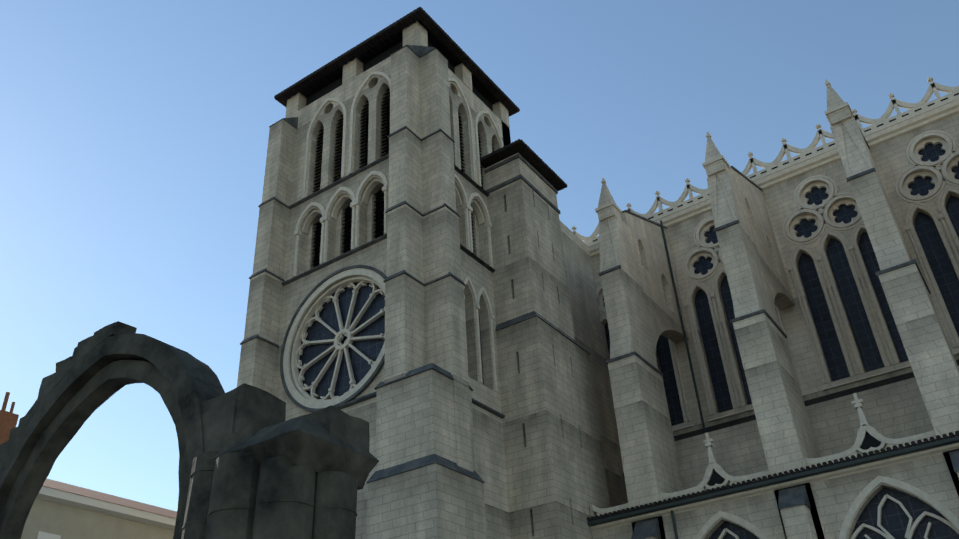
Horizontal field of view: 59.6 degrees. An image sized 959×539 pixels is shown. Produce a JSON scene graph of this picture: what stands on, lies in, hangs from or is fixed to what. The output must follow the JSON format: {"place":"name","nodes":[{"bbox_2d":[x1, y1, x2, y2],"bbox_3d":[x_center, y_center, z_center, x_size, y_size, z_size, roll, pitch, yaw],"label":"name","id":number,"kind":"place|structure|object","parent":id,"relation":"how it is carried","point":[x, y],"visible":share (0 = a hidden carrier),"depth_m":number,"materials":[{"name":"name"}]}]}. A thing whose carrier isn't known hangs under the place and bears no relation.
{"place":"outdoors","nodes":[
{"label":"outdoors","id":0,"kind":"place"},
{"bbox_2d":[0,392,18,443],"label":"house chimney","id":1,"kind":"object","parent":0,"point":[8,421],"visible":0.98,"depth_m":41.54,"materials":[{"name":"orange brick"}]},
{"bbox_2d":[21,498,173,538],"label":"house walls","id":2,"kind":"structure","parent":0,"point":[63,521],"depth_m":40.53,"materials":[{"name":"beige paint"}]},
{"bbox_2d":[36,486,175,538],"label":"house trim","id":3,"kind":"structure","parent":2,"relation":"attached to","point":[83,502],"depth_m":41.28,"materials":[{"name":"white paint"}]},
{"bbox_2d":[43,478,176,518],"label":"house roof","id":4,"kind":"structure","parent":2,"relation":"on","point":[65,487],"depth_m":45.67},
{"bbox_2d":[0,321,378,538],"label":"ruined arch","id":5,"kind":"structure","parent":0,"point":[253,464],"depth_m":10.49,"materials":[{"name":"stone"}]},
{"bbox_2d":[274,40,424,538],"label":"tower wall","id":6,"kind":"structure","parent":0,"point":[295,293],"depth_m":42.81,"materials":[{"name":"grey stone"}]},
{"bbox_2d":[237,14,510,538],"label":"tower","id":7,"kind":"structure","parent":0,"point":[425,413],"depth_m":37.08,"materials":[{"name":"grey stone"}]},
{"bbox_2d":[283,71,502,408],"bbox_3d":[-3.497,-1.920,41.578,11.528,18.880,4.844,2,-33,-9],"label":"window tracery","id":8,"kind":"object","parent":7,"relation":"attached to","point":[348,331],"depth_m":39.78,"materials":[{"name":"grey stone"}]},
{"bbox_2d":[311,89,493,264],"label":"louvers","id":9,"kind":"object","parent":7,"relation":"attached to","point":[365,131],"visible":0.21,"depth_m":44.17,"materials":[{"name":"black wood"}]},
{"bbox_2d":[240,45,590,483],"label":"string course moldings","id":10,"kind":"structure","parent":7,"relation":"attached to","point":[419,52],"depth_m":39.33,"materials":[{"name":"grey stone"}]},
{"bbox_2d":[274,7,566,190],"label":"tower roof","id":11,"kind":"structure","parent":7,"relation":"attached to","point":[440,39],"depth_m":46.89,"materials":[{"name":"black"}]},
{"bbox_2d":[448,68,510,538],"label":"tower wall","id":12,"kind":"structure","parent":0,"point":[490,464],"depth_m":39.22,"materials":[{"name":"grey stone"}]},
{"bbox_2d":[0,0,958,510],"label":"sky","id":13,"kind":"structure","parent":0,"point":[134,134],"materials":[{"name":"blue"}]},
{"bbox_2d":[496,314,609,538],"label":"stair turret","id":14,"kind":"object","parent":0,"point":[557,488],"visible":1,"depth_m":37.22,"materials":[{"name":"grey stone"}]},
{"bbox_2d":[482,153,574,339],"bbox_3d":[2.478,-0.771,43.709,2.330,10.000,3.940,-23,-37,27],"label":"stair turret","id":15,"kind":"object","parent":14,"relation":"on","point":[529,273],"visible":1,"depth_m":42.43,"materials":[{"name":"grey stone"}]},
{"bbox_2d":[560,84,958,538],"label":"nave","id":16,"kind":"structure","parent":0,"point":[787,429],"depth_m":38.12,"materials":[{"name":"grey stone"}]},
{"bbox_2d":[572,77,958,538],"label":"nave trim","id":17,"kind":"structure","parent":16,"relation":"attached to","point":[925,115],"depth_m":44.65,"materials":[{"name":"grey stone"}]},
{"bbox_2d":[587,220,958,538],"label":"rain gutter","id":18,"kind":"object","parent":16,"relation":"attached to","point":[896,453],"visible":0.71,"depth_m":33.04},
{"bbox_2d":[587,359,958,521],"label":"ledge","id":19,"kind":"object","parent":16,"relation":"attached to","point":[891,380],"depth_m":34.87,"materials":[{"name":"grey stone"}]},
{"bbox_2d":[599,126,958,538],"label":"buttress ledges","id":20,"kind":"object","parent":16,"relation":"attached to","point":[793,496],"visible":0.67,"depth_m":34.39,"materials":[{"name":"grey stone"}]},
{"bbox_2d":[591,113,958,498],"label":"window surrounds","id":21,"kind":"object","parent":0,"point":[891,161],"depth_m":45.32,"materials":[{"name":"grey stone"}]},
{"bbox_2d":[621,212,688,354],"bbox_3d":[9.747,1.485,46.639,0.840,12.350,6.550,-23,-37,27],"label":"flyer","id":22,"kind":"object","parent":21,"relation":"attached to","point":[658,291],"visible":0.62,"depth_m":46.81,"materials":[{"name":"stone"}]},
{"bbox_2d":[729,168,794,309],"bbox_3d":[14.759,-0.599,43.855,0.840,12.350,6.550,-23,-37,27],"label":"flyer","id":23,"kind":"object","parent":21,"relation":"attached to","point":[779,288],"visible":0.4,"depth_m":44.43,"materials":[{"name":"stone"}]},
{"bbox_2d":[865,142,912,259],"bbox_3d":[19.771,-2.682,41.071,0.840,12.350,6.550,-23,-37,27],"label":"flyer","id":24,"kind":"object","parent":21,"relation":"attached to","point":[890,203],"visible":0.04,"depth_m":43.47,"materials":[{"name":"stone"}]},
{"label":"ground","id":25,"kind":"structure","parent":0,"visible":0},
{"bbox_2d":[592,450,958,538],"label":"chapel wall","id":26,"kind":"structure","parent":25,"relation":"on","point":[834,498],"depth_m":31.15,"materials":[{"name":"stone"}]}
]}

